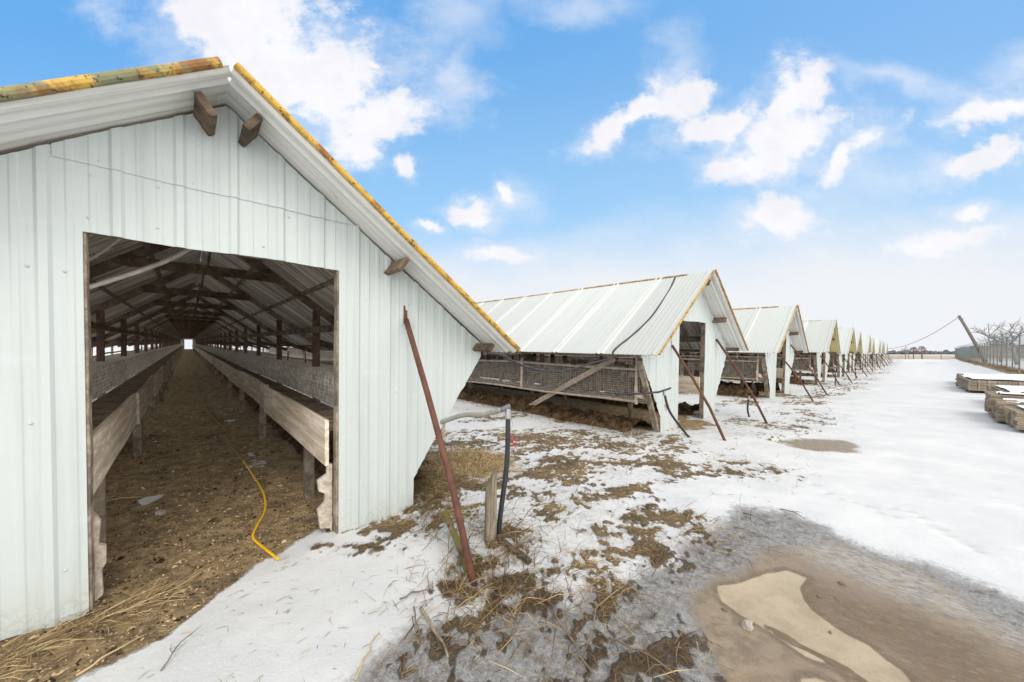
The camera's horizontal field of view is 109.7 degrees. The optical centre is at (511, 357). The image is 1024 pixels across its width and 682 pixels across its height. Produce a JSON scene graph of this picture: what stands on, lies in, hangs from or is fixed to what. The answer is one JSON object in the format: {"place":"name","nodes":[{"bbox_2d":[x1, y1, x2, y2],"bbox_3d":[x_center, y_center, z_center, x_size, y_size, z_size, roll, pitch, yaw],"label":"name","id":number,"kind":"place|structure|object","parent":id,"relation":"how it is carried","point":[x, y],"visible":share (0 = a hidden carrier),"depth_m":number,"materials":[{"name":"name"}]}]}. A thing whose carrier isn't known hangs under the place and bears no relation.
{"place":"outdoors","nodes":[
{"label":"outdoors","id":0,"kind":"place"},
{"bbox_2d":[90,392,849,681],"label":"dead grass","id":1,"kind":"structure","parent":0,"point":[640,530],"depth_m":2.92,"materials":[{"name":"plant"}]},
{"bbox_2d":[422,440,541,488],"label":"golden grass","id":2,"kind":"structure","parent":0,"point":[469,458],"depth_m":4.82,"materials":[{"name":"plant"}]},
{"bbox_2d":[0,348,1023,681],"bbox_3d":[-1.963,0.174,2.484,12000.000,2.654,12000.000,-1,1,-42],"label":"ground","id":3,"kind":"structure","parent":0,"point":[908,494],"depth_m":2.70,"materials":[{"name":"snow"}]},
{"bbox_2d":[76,633,146,676],"bbox_3d":[-1.975,1.467,1.788,0.022,0.027,0.257,0,1,19],"label":"cane","id":4,"kind":"object","parent":3,"relation":"on","point":[92,665],"visible":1,"depth_m":1.76,"materials":[{"name":"plant"}]},
{"bbox_2d":[0,558,223,681],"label":"straw","id":5,"kind":"object","parent":3,"relation":"on","point":[131,608],"visible":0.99,"depth_m":1.95,"materials":[{"name":"beige plant"}]},
{"bbox_2d":[0,405,317,681],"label":"floor litter","id":6,"kind":"object","parent":3,"relation":"on","point":[161,560],"visible":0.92,"depth_m":2.97,"materials":[{"name":"plant"}]},
{"bbox_2d":[154,509,165,515],"bbox_3d":[-3.207,1.416,3.282,0.090,0.053,0.073,0,1,20],"label":"stone","id":7,"kind":"object","parent":3,"relation":"on","point":[160,512],"visible":1,"depth_m":3.26,"materials":[{"name":"stone"}]},
{"bbox_2d":[160,629,196,670],"bbox_3d":[-1.673,1.451,1.806,0.066,0.046,0.227,0,1,3],"label":"twig","id":8,"kind":"object","parent":3,"relation":"on","point":[174,650],"visible":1,"depth_m":1.78,"materials":[{"name":"wood"}]},
{"bbox_2d":[199,376,279,559],"bbox_3d":[-8.642,1.150,10.292,0.414,0.502,20.723,-1,1,-42],"label":"extension cord","id":9,"kind":"object","parent":3,"relation":"on","point":[263,547],"visible":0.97,"depth_m":3.45,"materials":[{"name":"plastic"}]},
{"bbox_2d":[0,56,520,640],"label":"animal shed","id":10,"kind":"structure","parent":3,"relation":"on","point":[266,208],"depth_m":2.53,"materials":[{"name":"white paint"}]},
{"bbox_2d":[89,238,121,260],"bbox_3d":[-2.914,-0.770,2.560,0.289,0.324,0.024,-1,1,-42],"label":"water line","id":11,"kind":"object","parent":10,"relation":"attached to","point":[105,248],"visible":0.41,"depth_m":2.56,"materials":[{"name":"plastic"}]},
{"bbox_2d":[90,248,192,288],"bbox_3d":[-2.611,-0.649,2.544,0.052,0.507,0.671,0,1,25],"label":"water line","id":12,"kind":"object","parent":10,"relation":"attached to","point":[138,270],"visible":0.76,"depth_m":2.53,"materials":[{"name":"plastic"}]},
{"bbox_2d":[211,364,422,485],"bbox_3d":[-11.036,0.811,14.720,1.000,1.164,29.641,-1,1,-42],"label":"manure heap","id":13,"kind":"object","parent":3,"relation":"on","point":[319,467],"visible":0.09,"depth_m":5.76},
{"bbox_2d":[354,633,379,680],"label":"twig","id":14,"kind":"object","parent":3,"relation":"on","point":[360,667],"visible":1,"depth_m":1.73,"materials":[{"name":"wood"}]},
{"bbox_2d":[409,606,421,642],"bbox_3d":[-0.543,1.450,1.970,0.059,0.051,0.315,0,1,-22],"label":"twig","id":15,"kind":"object","parent":3,"relation":"on","point":[416,623],"visible":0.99,"depth_m":1.96,"materials":[{"name":"wood"}]},
{"bbox_2d":[400,583,434,598],"bbox_3d":[-0.582,1.447,2.224,0.213,0.060,0.043,0,1,-12],"label":"twig","id":16,"kind":"object","parent":3,"relation":"on","point":[426,589],"visible":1,"depth_m":2.21,"materials":[{"name":"wood"}]},
{"bbox_2d":[402,471,450,518],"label":"dry weeds","id":17,"kind":"object","parent":3,"relation":"on","point":[430,495],"visible":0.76,"depth_m":3.51,"materials":[{"name":"brown plant"}]},
{"bbox_2d":[419,606,456,657],"bbox_3d":[-0.397,1.450,1.945,0.079,0.052,0.415,0,1,-33],"label":"stick","id":18,"kind":"object","parent":3,"relation":"on","point":[422,610],"visible":0.98,"depth_m":1.88,"materials":[{"name":"brown wood"}]},
{"bbox_2d":[403,303,477,586],"bbox_3d":[-0.584,0.569,2.786,0.056,2.132,1.346,0,1,-37],"label":"pipe prop","id":19,"kind":"object","parent":3,"relation":"on","point":[454,496],"visible":0.9,"depth_m":2.65,"materials":[{"name":"metal"}]},
{"bbox_2d":[406,456,485,510],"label":"brown litter","id":20,"kind":"object","parent":3,"relation":"on","point":[434,471],"visible":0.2,"depth_m":3.88,"materials":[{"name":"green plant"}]},
{"bbox_2d":[380,478,516,552],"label":"dry weeds","id":21,"kind":"object","parent":3,"relation":"on","point":[439,520],"visible":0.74,"depth_m":3.13,"materials":[{"name":"brown plant"}]},
{"bbox_2d":[442,509,466,571],"bbox_3d":[-0.422,1.397,2.750,0.074,0.243,0.640,0,1,-25],"label":"mossy plank","id":22,"kind":"object","parent":3,"relation":"on","point":[453,532],"visible":0.71,"depth_m":2.73,"materials":[{"name":"brown wood"}]},
{"bbox_2d":[442,481,469,583],"bbox_3d":[-0.424,1.251,2.725,0.216,0.411,0.848,0,1,-12],"label":"twig","id":23,"kind":"object","parent":3,"relation":"on","point":[448,539],"visible":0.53,"depth_m":2.49,"materials":[{"name":"brown wood"}]},
{"bbox_2d":[222,269,748,431],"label":"animal shed","id":24,"kind":"structure","parent":3,"relation":"on","point":[694,312],"depth_m":8.07,"materials":[{"name":"white paint"}]},
{"bbox_2d":[487,277,675,372],"bbox_3d":[1.458,-0.752,6.087,5.745,2.002,0.618,-1,1,-44],"label":"black hose","id":25,"kind":"object","parent":24,"relation":"hanging from","point":[528,367],"visible":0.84,"depth_m":6.14,"materials":[{"name":"rubber"}]},
{"bbox_2d":[671,339,725,440],"bbox_3d":[3.385,0.605,6.533,0.056,1.980,1.098,0,1,-35],"label":"pipe prop","id":26,"kind":"object","parent":24,"relation":"attached to","point":[701,393],"visible":0.77,"depth_m":6.48,"materials":[{"name":"metal"}]},
{"bbox_2d":[716,339,767,423],"bbox_3d":[5.151,0.499,8.071,0.056,2.160,1.183,0,1,-34],"label":"pipe prop","id":27,"kind":"object","parent":24,"relation":"attached to","point":[743,380],"visible":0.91,"depth_m":8.02,"materials":[{"name":"metal"}]},
{"bbox_2d":[323,367,651,432],"bbox_3d":[-6.771,0.821,17.195,1.000,1.090,27.616,-1,1,-42],"label":"manure heap","id":28,"kind":"object","parent":3,"relation":"on","point":[565,413],"visible":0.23,"depth_m":8.23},
{"bbox_2d":[484,467,496,542],"bbox_3d":[-0.168,1.224,2.867,0.094,0.696,0.060,2,0,-11],"label":"wooden post","id":29,"kind":"object","parent":3,"relation":"on","point":[490,527],"visible":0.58,"depth_m":2.84,"materials":[{"name":"brown wood"}]},
{"bbox_2d":[496,404,517,535],"bbox_3d":[-0.064,0.972,2.985,0.242,1.164,0.089,-1,1,-42],"label":"hose standpipe","id":30,"kind":"object","parent":3,"relation":"on","point":[506,408],"visible":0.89,"depth_m":2.97,"materials":[{"name":"black rubber"}]},
{"bbox_2d":[440,407,501,423],"bbox_3d":[-0.653,0.594,3.466,1.466,0.364,0.275,0,1,31],"label":"grey hose","id":31,"kind":"object","parent":30,"relation":"attached to","point":[473,414],"visible":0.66,"depth_m":3.23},
{"bbox_2d":[444,498,570,583],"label":"dry weeds","id":32,"kind":"object","parent":3,"relation":"on","point":[516,533],"visible":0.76,"depth_m":2.85,"materials":[{"name":"brown plant"}]},
{"bbox_2d":[496,534,531,563],"bbox_3d":[0.005,1.440,2.710,0.061,0.057,0.390,0,1,-37],"label":"split plank","id":33,"kind":"object","parent":3,"relation":"on","point":[525,559],"visible":0.87,"depth_m":2.68,"materials":[{"name":"brown wood"}]},
{"bbox_2d":[265,305,808,397],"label":"animal shed","id":34,"kind":"structure","parent":3,"relation":"on","point":[772,332],"depth_m":12.67,"materials":[{"name":"white paint"}]},
{"bbox_2d":[778,353,813,400],"bbox_3d":[9.194,0.551,11.731,0.055,1.981,1.149,0,1,-38],"label":"pipe prop","id":35,"kind":"object","parent":34,"relation":"attached to","point":[784,360],"visible":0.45,"depth_m":11.67,"materials":[{"name":"metal"}]},
{"bbox_2d":[790,344,827,394],"bbox_3d":[10.957,0.445,13.275,0.056,2.161,1.219,0,1,-36],"label":"pipe prop","id":36,"kind":"object","parent":34,"relation":"attached to","point":[809,369],"visible":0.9,"depth_m":13.24,"materials":[{"name":"metal"}]},
{"bbox_2d":[514,494,567,528],"bbox_3d":[0.251,1.332,3.079,0.519,0.231,0.159,0,1,-33],"label":"twig","id":37,"kind":"object","parent":3,"relation":"on","point":[537,505],"visible":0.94,"depth_m":3.07,"materials":[{"name":"brown plant"}]},
{"bbox_2d":[457,397,656,439],"bbox_3d":[-2.366,1.137,11.664,1.534,0.454,14.302,-1,1,-42],"label":"manure straw","id":38,"kind":"object","parent":3,"relation":"on","point":[640,433],"visible":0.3,"depth_m":7.10,"materials":[{"name":"brown plant"}]},
{"bbox_2d":[544,598,601,673],"bbox_3d":[0.319,1.443,1.928,0.177,0.067,0.537,0,1,-8],"label":"branch","id":39,"kind":"object","parent":3,"relation":"on","point":[564,629],"visible":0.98,"depth_m":1.82,"materials":[{"name":"brown wood"}]},
{"bbox_2d":[466,376,698,414],"bbox_3d":[0.764,1.056,13.244,1.000,0.691,11.659,-1,1,-42],"label":"manure heap","id":40,"kind":"object","parent":3,"relation":"on","point":[684,408],"visible":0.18,"depth_m":10.61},
{"bbox_2d":[316,411,855,681],"bbox_3d":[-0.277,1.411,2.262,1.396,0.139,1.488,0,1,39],"label":"dry weeds","id":41,"kind":"object","parent":3,"relation":"on","point":[501,602],"visible":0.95,"depth_m":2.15,"materials":[{"name":"brown plant"}]},
{"bbox_2d":[573,592,608,671],"bbox_3d":[0.412,1.444,1.967,0.188,0.085,0.691,0,1,19],"label":"twig","id":42,"kind":"object","parent":3,"relation":"on","point":[585,650],"visible":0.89,"depth_m":1.89,"materials":[{"name":"brown wood"}]},
{"bbox_2d":[419,531,763,681],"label":"dry weeds","id":43,"kind":"object","parent":3,"relation":"on","point":[570,592],"visible":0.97,"depth_m":2.08,"materials":[{"name":"brown plant"}]},
{"bbox_2d":[609,637,680,674],"bbox_3d":[0.633,1.459,1.763,0.366,0.066,0.098,0,1,37],"label":"branch","id":44,"kind":"object","parent":3,"relation":"on","point":[624,644],"visible":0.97,"depth_m":1.76,"materials":[{"name":"brown wood"}]},
{"bbox_2d":[659,387,689,437],"bbox_3d":[2.885,1.014,6.314,0.715,0.976,0.114,0,1,-15],"label":"hose standpipe","id":45,"kind":"object","parent":3,"relation":"on","point":[670,412],"visible":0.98,"depth_m":6.25,"materials":[{"name":"black rubber"}]},
{"bbox_2d":[615,391,658,395],"bbox_3d":[2.175,0.629,6.271,0.746,0.086,0.053,0,1,6],"label":"black hose","id":46,"kind":"object","parent":45,"relation":"attached to","point":[641,393],"visible":1,"depth_m":6.25,"materials":[{"name":"rubber"}]},
{"bbox_2d":[586,331,862,371],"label":"animal shed","id":47,"kind":"structure","parent":3,"relation":"on","point":[850,360],"depth_m":29.08,"materials":[{"name":"white metal"}]},
{"bbox_2d":[717,384,758,397],"bbox_3d":[3.691,1.000,17.202,1.000,0.722,13.619,-1,1,-42],"label":"manure heap","id":48,"kind":"object","parent":3,"relation":"on","point":[730,390],"visible":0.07,"depth_m":12.40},
{"bbox_2d":[645,508,837,599],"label":"dry weeds","id":49,"kind":"object","parent":3,"relation":"on","point":[736,534],"visible":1,"depth_m":2.91,"materials":[{"name":"brown plant"}]},
{"bbox_2d":[741,619,753,631],"bbox_3d":[1.306,1.487,1.992,0.082,0.069,0.054,-1,1,-42],"label":"stone","id":50,"kind":"object","parent":3,"relation":"on","point":[746,624],"visible":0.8,"depth_m":1.98,"materials":[{"name":"stone"}]},
{"bbox_2d":[747,396,749,416],"bbox_3d":[5.572,1.194,8.478,0.142,0.559,0.068,-1,1,-42],"label":"hose standpipe","id":51,"kind":"object","parent":3,"relation":"on","point":[748,400],"visible":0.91,"depth_m":8.44,"materials":[{"name":"black rubber"}]},
{"bbox_2d":[718,380,780,391],"bbox_3d":[7.874,1.079,16.969,1.000,0.566,7.669,-1,1,-42],"label":"manure heap","id":52,"kind":"object","parent":3,"relation":"on","point":[759,386],"visible":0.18,"depth_m":14.47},
{"bbox_2d":[743,512,773,526],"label":"twig","id":53,"kind":"object","parent":3,"relation":"on","point":[760,518],"visible":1,"depth_m":3.18,"materials":[{"name":"brown wood"}]},
{"bbox_2d":[679,319,840,383],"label":"animal shed","id":54,"kind":"structure","parent":3,"relation":"on","point":[822,337],"depth_m":17.71,"materials":[{"name":"white paint"}]},
{"bbox_2d":[720,376,803,384],"bbox_3d":[11.127,0.981,20.563,1.000,0.688,8.642,-1,1,-42],"label":"manure heap","id":55,"kind":"object","parent":3,"relation":"on","point":[794,380],"visible":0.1,"depth_m":17.67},
{"bbox_2d":[681,327,856,376],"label":"animal shed","id":56,"kind":"structure","parent":3,"relation":"on","point":[847,340],"depth_m":22.85,"materials":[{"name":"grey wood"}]},
{"bbox_2d":[683,341,883,364],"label":"animal shed","id":57,"kind":"structure","parent":3,"relation":"on","point":[882,348],"depth_m":48.74,"materials":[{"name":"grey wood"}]},
{"bbox_2d":[727,338,874,367],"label":"animal shed","id":58,"kind":"structure","parent":3,"relation":"on","point":[872,350],"depth_m":38.53,"materials":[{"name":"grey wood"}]},
{"bbox_2d":[736,335,870,369],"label":"animal shed","id":59,"kind":"structure","parent":3,"relation":"on","point":[866,343],"depth_m":32.86,"materials":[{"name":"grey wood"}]},
{"bbox_2d":[791,371,828,376],"bbox_3d":[17.583,0.972,25.014,1.000,0.613,6.618,-1,1,-42],"label":"manure heap","id":60,"kind":"object","parent":3,"relation":"on","point":[804,374],"visible":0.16,"depth_m":23.14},
{"bbox_2d":[695,349,954,353],"bbox_3d":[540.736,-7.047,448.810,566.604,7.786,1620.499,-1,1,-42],"label":"wood","id":61,"kind":"object","parent":3,"relation":"on","point":[946,351],"visible":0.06,"depth_m":560.57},
{"bbox_2d":[820,355,839,384],"bbox_3d":[15.011,0.495,17.088,0.056,1.979,0.999,0,1,-32],"label":"pipe prop","id":62,"kind":"object","parent":3,"relation":"on","point":[830,369],"visible":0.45,"depth_m":17.04,"materials":[{"name":"metal"}]},
{"bbox_2d":[828,351,851,382],"bbox_3d":[16.888,0.390,18.622,0.055,2.160,1.211,0,1,-40],"label":"pipe prop","id":63,"kind":"object","parent":3,"relation":"on","point":[840,366],"visible":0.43,"depth_m":18.55,"materials":[{"name":"metal"}]},
{"bbox_2d":[869,340,880,365],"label":"animal shed","id":64,"kind":"structure","parent":3,"relation":"on","point":[877,346],"depth_m":43.11,"materials":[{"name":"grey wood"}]},
{"bbox_2d":[865,343,887,361],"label":"animal shed","id":65,"kind":"structure","parent":3,"relation":"on","point":[886,349],"depth_m":59.30,"materials":[{"name":"white metal"}]},
{"bbox_2d":[909,347,917,358],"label":"scrub pine","id":66,"kind":"object","parent":3,"relation":"on","point":[911,348],"visible":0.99,"depth_m":100.28,"materials":[{"name":"brown plant"}]},
{"bbox_2d":[916,346,926,358],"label":"scrub pine","id":67,"kind":"object","parent":3,"relation":"on","point":[922,347],"visible":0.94,"depth_m":101.81,"materials":[{"name":"brown plant"}]},
{"bbox_2d":[905,351,958,358],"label":"wire fence","id":68,"kind":"object","parent":3,"relation":"on","point":[922,357],"visible":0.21,"depth_m":79.71,"materials":[{"name":"grey metal"}]},
{"bbox_2d":[958,315,985,361],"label":"utility pole","id":69,"kind":"object","parent":3,"relation":"on","point":[973,340],"visible":0.78,"depth_m":40.57,"materials":[{"name":"brown wood"}]},
{"bbox_2d":[890,317,957,348],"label":"overhead wire","id":70,"kind":"object","parent":69,"relation":"attached to","point":[927,336],"visible":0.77,"depth_m":47.30,"materials":[{"name":"black metal"}]},
{"bbox_2d":[954,328,1023,371],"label":"chain link fence","id":71,"kind":"object","parent":3,"relation":"on","point":[964,352],"visible":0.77,"depth_m":29.53,"materials":[{"name":"metal"}]},
{"bbox_2d":[956,357,1023,373],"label":"dry grass","id":72,"kind":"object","parent":3,"relation":"on","point":[1014,370],"visible":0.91,"depth_m":27.24,"materials":[{"name":"brown plant"}]},
{"bbox_2d":[970,343,1016,357],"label":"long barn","id":73,"kind":"structure","parent":3,"relation":"on","point":[992,351],"depth_m":113.48,"materials":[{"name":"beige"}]},
{"bbox_2d":[971,317,1023,364],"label":"bare tree","id":74,"kind":"object","parent":3,"relation":"on","point":[994,336],"visible":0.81,"depth_m":47.73,"materials":[{"name":"plant"}]},
{"bbox_2d":[996,416,1005,421],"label":"lumber plank","id":75,"kind":"object","parent":3,"relation":"on","point":[1000,419],"visible":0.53,"depth_m":7.62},
{"bbox_2d":[994,332,1018,360],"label":"bare tree","id":76,"kind":"object","parent":3,"relation":"on","point":[1003,346],"visible":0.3,"depth_m":60.28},
{"bbox_2d":[1015,342,1023,357],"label":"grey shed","id":77,"kind":"structure","parent":3,"relation":"on","point":[1022,355],"depth_m":114.09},
{"bbox_2d":[0,0,1023,351],"label":"sky","id":78,"kind":"structure","parent":0,"point":[859,164],"materials":[{"name":"blue"}]},
{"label":"lumber plank","id":79,"kind":"object","parent":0,"visible":0},
{"bbox_2d":[994,399,1017,402],"bbox_3d":[11.623,0.993,6.997,0.214,0.078,2.693,-1,1,-42],"label":"lumber plank","id":80,"kind":"object","parent":79,"relation":"on","point":[1004,400],"visible":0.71,"depth_m":7.88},
{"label":"lumber plank","id":81,"kind":"object","parent":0,"visible":0},
{"bbox_2d":[990,394,1023,398],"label":"lumber plank","id":82,"kind":"object","parent":81,"relation":"on","point":[1006,396],"visible":0.82,"depth_m":8.12,"materials":[{"name":"wood"}]},
{"bbox_2d":[996,391,1023,394],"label":"snow cover","id":83,"kind":"object","parent":82,"relation":"on","point":[1000,392],"visible":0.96,"depth_m":8.27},
{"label":"lumber plank","id":84,"kind":"object","parent":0,"visible":0},
{"bbox_2d":[991,386,1009,391],"bbox_3d":[13.918,0.951,10.191,2.928,0.082,0.194,-1,1,-42],"label":"lumber plank","id":85,"kind":"object","parent":84,"relation":"on","point":[996,388],"visible":0.47,"depth_m":10.46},
{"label":"lumber plank","id":86,"kind":"object","parent":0,"visible":0},
{"bbox_2d":[1004,380,1018,383],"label":"lumber plank","id":87,"kind":"object","parent":86,"relation":"on","point":[1012,382],"visible":0.3,"depth_m":12.75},
{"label":"lumber plank","id":88,"kind":"object","parent":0,"visible":0},
{"bbox_2d":[995,380,1007,383],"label":"lumber plank","id":89,"kind":"object","parent":88,"relation":"on","point":[1002,382],"visible":0.28,"depth_m":12.89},
{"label":"lumber plank","id":90,"kind":"object","parent":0,"visible":0},
{"bbox_2d":[982,379,997,383],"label":"lumber plank","id":91,"kind":"object","parent":90,"relation":"on","point":[991,381],"visible":0.43,"depth_m":13.10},
{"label":"lumber plank","id":92,"kind":"object","parent":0,"visible":0},
{"bbox_2d":[978,383,987,385],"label":"lumber plank","id":93,"kind":"object","parent":92,"relation":"on","point":[982,384],"visible":0.2,"depth_m":13.18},
{"bbox_2d":[971,378,986,382],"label":"lumber plank","id":94,"kind":"object","parent":93,"relation":"on","point":[981,381],"visible":0.38,"depth_m":13.28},
{"bbox_3d":[18.408,1.278,12.330,0.090,0.060,3.580,-1,1,-43],"label":"bearer","id":95,"kind":"object","parent":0,"visible":0},
{"bbox_2d":[955,382,977,390],"bbox_3d":[18.559,1.174,14.748,4.031,0.091,0.215,-1,1,-44],"label":"lumber plank","id":96,"kind":"object","parent":95,"relation":"on","point":[965,387],"visible":0.61,"depth_m":13.80,"materials":[{"name":"wood"}]},
{"bbox_2d":[957,381,977,387],"bbox_3d":[18.486,1.081,14.669,3.784,0.090,0.214,-1,1,-43],"label":"lumber plank","id":97,"kind":"object","parent":96,"relation":"on","point":[971,386],"visible":0.6,"depth_m":13.43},
{"bbox_2d":[955,378,977,385],"bbox_3d":[18.456,0.985,14.668,3.815,0.090,0.214,-1,1,-44],"label":"lumber plank","id":98,"kind":"object","parent":97,"relation":"on","point":[962,381],"visible":0.7,"depth_m":13.93,"materials":[{"name":"wood"}]},
{"bbox_2d":[957,376,977,382],"bbox_3d":[18.519,0.890,14.678,3.843,0.091,0.214,-1,1,-43],"label":"lumber plank","id":99,"kind":"object","parent":98,"relation":"on","point":[968,379],"visible":0.89,"depth_m":13.88,"materials":[{"name":"wood"}]},
{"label":"lumber plank","id":100,"kind":"object","parent":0,"visible":0},
{"bbox_2d":[1003,398,1023,402],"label":"snow cover","id":101,"kind":"object","parent":100,"relation":"on","point":[1020,400],"visible":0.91,"depth_m":7.81,"materials":[{"name":"snow"}]},
{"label":"lumber plank","id":102,"kind":"object","parent":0,"visible":0},
{"bbox_2d":[996,385,1023,392],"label":"snow cover","id":103,"kind":"object","parent":102,"relation":"on","point":[1016,389],"visible":0.97,"depth_m":9.93,"materials":[{"name":"snow"}]},
{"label":"lumber plank","id":104,"kind":"object","parent":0,"visible":0},
{"bbox_2d":[962,375,1023,380],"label":"snow cover","id":105,"kind":"object","parent":104,"relation":"on","point":[1007,378],"visible":1,"depth_m":14.18,"materials":[{"name":"snow"}]},
{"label":"lumber plank","id":106,"kind":"object","parent":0,"visible":0},
{"bbox_2d":[961,373,1023,376],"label":"snow cover","id":107,"kind":"object","parent":106,"relation":"on","point":[1016,375],"visible":0.86,"depth_m":16.78,"materials":[{"name":"snow"}]},
{"bbox_3d":[10.026,1.382,6.944,1.260,0.060,0.090,-1,1,-43],"label":"bearer","id":108,"kind":"object","parent":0,"visible":0},
{"bbox_2d":[1014,424,1023,429],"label":"lumber plank","id":109,"kind":"object","parent":108,"relation":"on","point":[1018,427],"visible":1,"depth_m":6.71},
{"bbox_2d":[1015,421,1023,425],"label":"lumber plank","id":110,"kind":"object","parent":109,"relation":"on","point":[1021,423],"visible":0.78,"depth_m":6.69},
{"bbox_2d":[1013,415,1023,420],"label":"lumber plank","id":111,"kind":"object","parent":110,"relation":"on","point":[1016,418],"visible":1,"depth_m":6.72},
{"bbox_2d":[1015,411,1023,416],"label":"lumber plank","id":112,"kind":"object","parent":111,"relation":"on","point":[1019,414],"visible":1,"depth_m":6.70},
{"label":"lumber plank","id":113,"kind":"object","parent":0,"visible":0},
{"bbox_2d":[1004,406,1023,410],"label":"lumber plank","id":114,"kind":"object","parent":113,"relation":"on","point":[1006,408],"visible":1,"depth_m":7.39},
{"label":"lumber plank","id":115,"kind":"object","parent":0,"visible":0},
{"bbox_2d":[996,401,1023,406],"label":"lumber plank","id":116,"kind":"object","parent":115,"relation":"on","point":[1002,403],"visible":1,"depth_m":7.55,"materials":[{"name":"wood"}]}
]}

